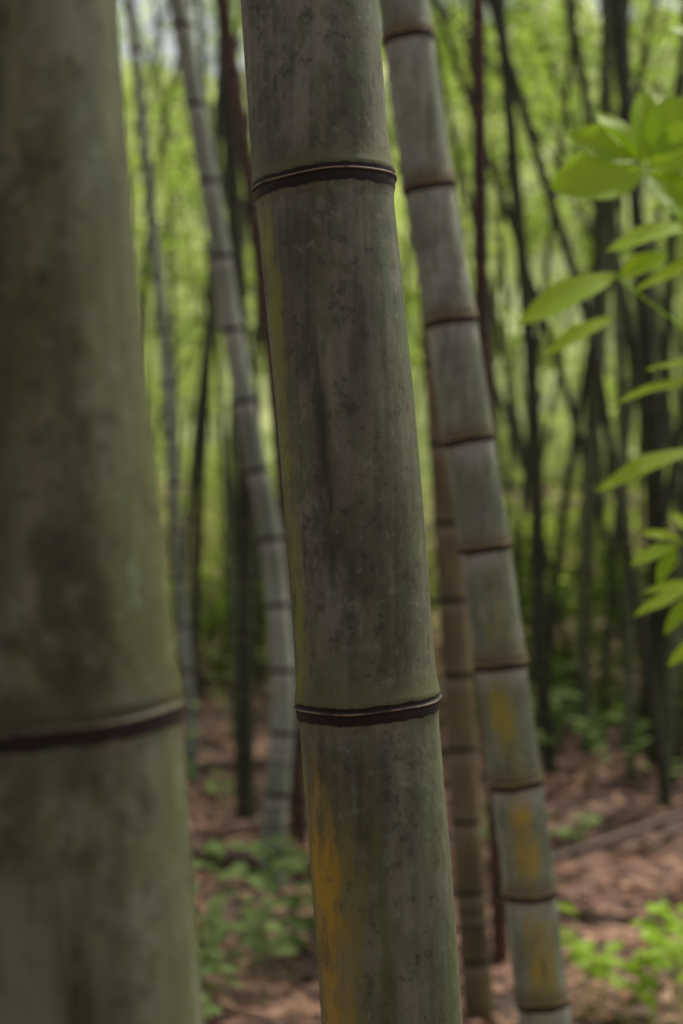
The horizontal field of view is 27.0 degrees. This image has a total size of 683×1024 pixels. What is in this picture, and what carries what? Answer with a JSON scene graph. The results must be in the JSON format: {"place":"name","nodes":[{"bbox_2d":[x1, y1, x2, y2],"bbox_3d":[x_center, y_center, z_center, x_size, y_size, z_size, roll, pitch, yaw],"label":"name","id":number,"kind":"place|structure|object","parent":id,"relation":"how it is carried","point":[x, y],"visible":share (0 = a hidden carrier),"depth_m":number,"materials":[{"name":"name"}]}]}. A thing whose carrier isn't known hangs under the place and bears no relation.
{"place":"outdoors","nodes":[
{"label":"outdoors","id":0,"kind":"place"},
{"bbox_2d":[185,758,267,774],"bbox_3d":[-0.451,1.441,8.152,1.394,0.082,0.067,0,0,-21],"label":"fallen log","id":1,"kind":"object","parent":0,"point":[204,767],"visible":0.2,"depth_m":8.04,"materials":[{"name":"wood"}]},
{"bbox_2d":[191,843,295,855],"bbox_3d":[-0.850,1.450,6.000,1.315,0.085,0.090,0,0,-9],"label":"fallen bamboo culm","id":2,"kind":"object","parent":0,"point":[242,850],"visible":0.04,"depth_m":6.04,"materials":[{"name":"brown plant"}]},
{"bbox_2d":[191,847,310,877],"bbox_3d":[-0.750,1.440,6.000,1.803,0.107,0.112,0,0,19],"label":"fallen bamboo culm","id":3,"kind":"object","parent":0,"point":[249,860],"visible":0.12,"depth_m":5.86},
{"bbox_2d":[117,0,681,85],"label":"sky","id":4,"kind":"structure","parent":0,"point":[169,48],"materials":[{"name":"white"}]},
{"bbox_2d":[121,0,682,488],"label":"hill","id":5,"kind":"structure","parent":0,"point":[555,264],"depth_m":45.98,"materials":[{"name":"green plant"}]},
{"bbox_2d":[157,463,682,1023],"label":"ground","id":6,"kind":"structure","parent":0,"point":[579,891],"depth_m":6.47,"materials":[{"name":"brown soil"}]},
{"bbox_2d":[0,0,202,1023],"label":"bamboo culm","id":7,"kind":"object","parent":6,"relation":"on","point":[98,923],"visible":1,"depth_m":0.67,"materials":[{"name":"plant"}]},
{"bbox_2d":[125,0,198,784],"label":"bamboo culm","id":8,"kind":"object","parent":6,"relation":"on","point":[176,533],"visible":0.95,"depth_m":7.97,"materials":[{"name":"green plant"}]},
{"bbox_2d":[190,40,221,736],"bbox_3d":[-0.782,-2.700,9.200,0.448,8.602,0.080,0,0,0],"label":"bamboo culm","id":9,"kind":"object","parent":6,"relation":"on","point":[196,563],"visible":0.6,"depth_m":9.17,"materials":[{"name":"green plant"}]},
{"bbox_2d":[183,701,234,817],"bbox_3d":[-0.492,1.285,7.457,0.678,0.562,0.649,0,0,-26],"label":"undergrowth plant","id":10,"kind":"object","parent":6,"relation":"on","point":[212,785],"visible":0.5,"depth_m":7.43,"materials":[{"name":"green plant"}]},
{"bbox_2d":[180,0,241,682],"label":"bamboo culm","id":11,"kind":"object","parent":6,"relation":"on","point":[189,497],"visible":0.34,"depth_m":10.18,"materials":[{"name":"green plant"}]},
{"bbox_2d":[173,599,254,698],"bbox_3d":[-1.106,1.121,11.020,1.823,0.958,1.664,0,0,0],"label":"undergrowth plant","id":12,"kind":"object","parent":6,"relation":"on","point":[212,654],"visible":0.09,"depth_m":10.59,"materials":[{"name":"green plant"}]},
{"bbox_2d":[196,0,235,717],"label":"bamboo culm","id":13,"kind":"object","parent":6,"relation":"on","point":[225,476],"visible":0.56,"depth_m":8.58,"materials":[{"name":"plant"}]},
{"bbox_2d":[198,932,241,1020],"bbox_3d":[-0.423,1.384,4.086,0.360,0.268,0.381,0,0,40],"label":"undergrowth plant","id":14,"kind":"object","parent":6,"relation":"on","point":[212,952],"visible":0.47,"depth_m":4.16,"materials":[{"name":"green plant"}]},
{"bbox_2d":[168,0,294,884],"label":"bamboo culm","id":15,"kind":"object","parent":6,"relation":"on","point":[281,728],"visible":0.95,"depth_m":5.66,"materials":[{"name":"grey plant"}]},
{"bbox_2d":[216,0,255,826],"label":"bamboo culm","id":16,"kind":"object","parent":6,"relation":"on","point":[244,734],"visible":0.69,"depth_m":6.96,"materials":[{"name":"green plant"}]},
{"bbox_2d":[204,644,271,726],"bbox_3d":[-0.353,1.250,9.862,0.833,0.656,1.102,0,0,-34],"label":"undergrowth plant","id":17,"kind":"object","parent":6,"relation":"on","point":[219,706],"visible":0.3,"depth_m":10.05,"materials":[{"name":"green plant"}]},
{"bbox_2d":[228,112,248,740],"bbox_3d":[-0.540,-2.700,9.600,0.456,8.601,0.058,0,0,0],"label":"bamboo culm","id":18,"kind":"object","parent":6,"relation":"on","point":[232,477],"visible":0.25,"depth_m":9.58,"materials":[{"name":"green plant"}]},
{"bbox_2d":[191,807,289,845],"bbox_3d":[-0.553,1.444,6.252,0.049,0.058,1.477,0,0,28],"label":"fallen bamboo culm","id":19,"kind":"object","parent":6,"relation":"on","point":[238,830],"visible":0.36,"depth_m":6.36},
{"bbox_2d":[192,836,307,1010],"bbox_3d":[-0.384,1.300,4.488,0.556,0.488,0.577,0,0,0],"label":"undergrowth plant","id":20,"kind":"object","parent":6,"relation":"on","point":[217,928],"visible":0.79,"depth_m":4.46,"materials":[{"name":"green plant"}]},
{"bbox_2d":[214,0,307,851],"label":"bamboo culm","id":21,"kind":"object","parent":6,"relation":"on","point":[298,818],"visible":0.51,"depth_m":6.47,"materials":[{"name":"green plant"}]},
{"bbox_2d":[247,831,314,963],"bbox_3d":[-0.097,1.262,4.910,0.430,0.562,0.523,0,0,-14],"label":"undergrowth plant","id":22,"kind":"object","parent":6,"relation":"on","point":[287,864],"visible":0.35,"depth_m":4.80,"materials":[{"name":"green plant"}]},
{"bbox_2d":[241,0,462,1023],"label":"bamboo culm","id":23,"kind":"object","parent":6,"relation":"on","point":[367,698],"visible":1,"depth_m":1.17,"materials":[{"name":"plant"}]},
{"bbox_2d":[117,0,682,632],"bbox_3d":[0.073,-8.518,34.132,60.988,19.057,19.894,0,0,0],"label":"distant bamboo foliage","id":24,"kind":"object","parent":6,"relation":"on","point":[399,194],"visible":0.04,"depth_m":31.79,"materials":[{"name":"green plant"}]},
{"bbox_2d":[119,0,682,687],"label":"distant bamboo grove","id":25,"kind":"object","parent":6,"relation":"on","point":[500,266],"visible":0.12,"depth_m":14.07,"materials":[{"name":"green plant"}]},
{"bbox_2d":[163,506,682,759],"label":"thicket","id":26,"kind":"object","parent":6,"relation":"on","point":[597,595],"visible":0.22,"depth_m":10.53,"materials":[{"name":"green plant"}]},
{"bbox_2d":[174,635,682,1023],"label":"fallen leaves","id":27,"kind":"object","parent":6,"relation":"on","point":[289,1007],"depth_m":5.74,"materials":[{"name":"brown plant"}]},
{"bbox_2d":[430,593,440,675],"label":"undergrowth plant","id":28,"kind":"object","parent":6,"relation":"on","point":[439,633],"visible":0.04,"depth_m":12.92,"materials":[{"name":"green plant"}]},
{"bbox_2d":[417,281,495,1022],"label":"bamboo culm","id":29,"kind":"object","parent":6,"relation":"on","point":[470,884],"visible":0.51,"depth_m":4.26,"materials":[{"name":"plant"}]},
{"bbox_2d":[378,0,571,1023],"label":"bamboo culm","id":30,"kind":"object","parent":6,"relation":"on","point":[529,892],"visible":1,"depth_m":2.40,"materials":[{"name":"plant"}]},
{"bbox_2d":[463,0,504,503],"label":"bamboo culm","id":31,"kind":"object","parent":6,"relation":"on","point":[494,399],"visible":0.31,"depth_m":10.58,"materials":[{"name":"green plant"}]},
{"bbox_2d":[470,0,508,966],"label":"bamboo culm","id":32,"kind":"object","parent":6,"relation":"on","point":[499,924],"visible":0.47,"depth_m":4.98,"materials":[{"name":"plant"}]},
{"bbox_2d":[435,37,557,727],"bbox_3d":[0.574,-2.701,9.900,1.908,8.607,0.066,0,0,0],"label":"bamboo culm","id":33,"kind":"object","parent":6,"relation":"on","point":[493,309],"visible":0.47,"depth_m":9.88,"materials":[{"name":"green plant"}]},
{"bbox_2d":[495,0,558,775],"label":"bamboo culm","id":34,"kind":"object","parent":6,"relation":"on","point":[544,705],"visible":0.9,"depth_m":7.97,"materials":[{"name":"green plant"}]},
{"bbox_2d":[433,0,636,718],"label":"bamboo culm","id":35,"kind":"object","parent":6,"relation":"on","point":[568,400],"visible":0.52,"depth_m":9.38,"materials":[{"name":"green plant"}]},
{"bbox_2d":[391,0,682,701],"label":"distant bamboo grove","id":36,"kind":"object","parent":6,"relation":"on","point":[508,421],"visible":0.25,"depth_m":12.17,"materials":[{"name":"green plant"}]},
{"bbox_2d":[475,681,605,760],"bbox_3d":[1.152,1.264,8.652,0.785,0.528,0.792,0,0,-34],"label":"undergrowth plant","id":37,"kind":"object","parent":6,"relation":"on","point":[561,721],"visible":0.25,"depth_m":8.52,"materials":[{"name":"green plant"}]},
{"bbox_2d":[480,798,600,866],"bbox_3d":[0.833,1.402,6.230,0.674,0.314,0.413,0,0,0],"label":"undergrowth plant","id":38,"kind":"object","parent":6,"relation":"on","point":[589,819],"visible":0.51,"depth_m":6.30,"materials":[{"name":"green plant"}]},
{"bbox_2d":[515,0,578,606],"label":"bamboo culm","id":39,"kind":"object","parent":6,"relation":"on","point":[525,474],"visible":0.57,"depth_m":9.28,"materials":[{"name":"green plant"}]},
{"bbox_2d":[441,630,681,750],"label":"undergrowth plant","id":40,"kind":"object","parent":6,"relation":"on","point":[574,712],"visible":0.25,"depth_m":8.80,"materials":[{"name":"green plant"}]},
{"bbox_2d":[485,0,672,812],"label":"bamboo culm","id":41,"kind":"object","parent":6,"relation":"on","point":[657,737],"visible":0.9,"depth_m":6.98,"materials":[{"name":"green plant"}]},
{"bbox_2d":[579,35,600,725],"bbox_3d":[1.847,-2.700,10.000,0.366,8.601,0.076,0,0,0],"label":"bamboo culm","id":42,"kind":"object","parent":6,"relation":"on","point":[595,255],"visible":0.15,"depth_m":9.98,"materials":[{"name":"green plant"}]},
{"bbox_2d":[579,0,609,759],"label":"bamboo culm","id":43,"kind":"object","parent":6,"relation":"on","point":[584,614],"visible":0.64,"depth_m":8.18,"materials":[{"name":"green plant"}]},
{"bbox_2d":[517,26,682,666],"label":"sapling","id":44,"kind":"object","parent":6,"relation":"on","point":[603,166],"visible":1,"depth_m":2.59,"materials":[{"name":"green plant"}]},
{"bbox_2d":[547,0,657,693],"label":"bamboo culm","id":45,"kind":"object","parent":6,"relation":"on","point":[559,549],"visible":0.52,"depth_m":9.48,"materials":[{"name":"green plant"}]},
{"bbox_2d":[580,0,631,753],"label":"bamboo culm","id":46,"kind":"object","parent":6,"relation":"on","point":[594,502],"visible":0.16,"depth_m":8.68,"materials":[{"name":"green plant"}]},
{"bbox_2d":[535,711,682,798],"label":"undergrowth plant","id":47,"kind":"object","parent":6,"relation":"on","point":[592,737],"visible":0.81,"depth_m":7.50,"materials":[{"name":"green plant"}]},
{"bbox_2d":[552,811,682,864],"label":"fallen bamboo culm","id":48,"kind":"object","parent":6,"relation":"on","point":[583,848],"visible":0.93,"depth_m":6.24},
{"bbox_2d":[599,0,636,781],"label":"bamboo culm","id":49,"kind":"object","parent":6,"relation":"on","point":[628,613],"visible":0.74,"depth_m":7.58,"materials":[{"name":"green plant"}]},
{"bbox_2d":[557,892,682,1023],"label":"undergrowth plant","id":50,"kind":"object","parent":6,"relation":"on","point":[654,958],"visible":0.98,"depth_m":4.10,"materials":[{"name":"green plant"}]},
{"bbox_2d":[563,0,682,775],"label":"bamboo culm","id":51,"kind":"object","parent":6,"relation":"on","point":[631,340],"visible":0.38,"depth_m":7.68,"materials":[{"name":"green plant"}]},
{"bbox_2d":[597,56,678,744],"bbox_3d":[2.235,-2.701,8.900,1.290,8.605,0.069,0,0,0],"label":"bamboo culm","id":52,"kind":"object","parent":6,"relation":"on","point":[606,651],"visible":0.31,"depth_m":8.88,"materials":[{"name":"green plant"}]},
{"bbox_2d":[621,0,662,725],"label":"bamboo culm","id":53,"kind":"object","parent":6,"relation":"on","point":[649,520],"visible":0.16,"depth_m":8.08,"materials":[{"name":"green plant"}]},
{"bbox_2d":[609,0,679,786],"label":"bamboo culm","id":54,"kind":"object","parent":6,"relation":"on","point":[655,444],"visible":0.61,"depth_m":7.47,"materials":[{"name":"green plant"}]},
{"bbox_2d":[610,19,681,535],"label":"bamboo culm","id":55,"kind":"object","parent":6,"relation":"on","point":[657,327],"visible":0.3,"depth_m":9.17,"materials":[{"name":"green plant"}]},
{"bbox_2d":[637,394,682,753],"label":"bamboo culm","id":56,"kind":"object","parent":6,"relation":"on","point":[670,488],"visible":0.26,"depth_m":8.38,"materials":[{"name":"green plant"}]},
{"bbox_2d":[646,0,682,769],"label":"bamboo culm","id":57,"kind":"object","parent":6,"relation":"on","point":[666,344],"visible":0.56,"depth_m":7.78,"materials":[{"name":"green plant"}]},
{"bbox_2d":[657,529,682,804],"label":"bamboo culm","id":58,"kind":"object","parent":6,"relation":"on","point":[671,688],"visible":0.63,"depth_m":7.17,"materials":[{"name":"green plant"}]},
{"bbox_2d":[675,472,682,579],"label":"bamboo culm","id":59,"kind":"object","parent":6,"relation":"on","point":[681,512],"visible":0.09,"depth_m":8.59,"materials":[{"name":"green plant"}]}
]}

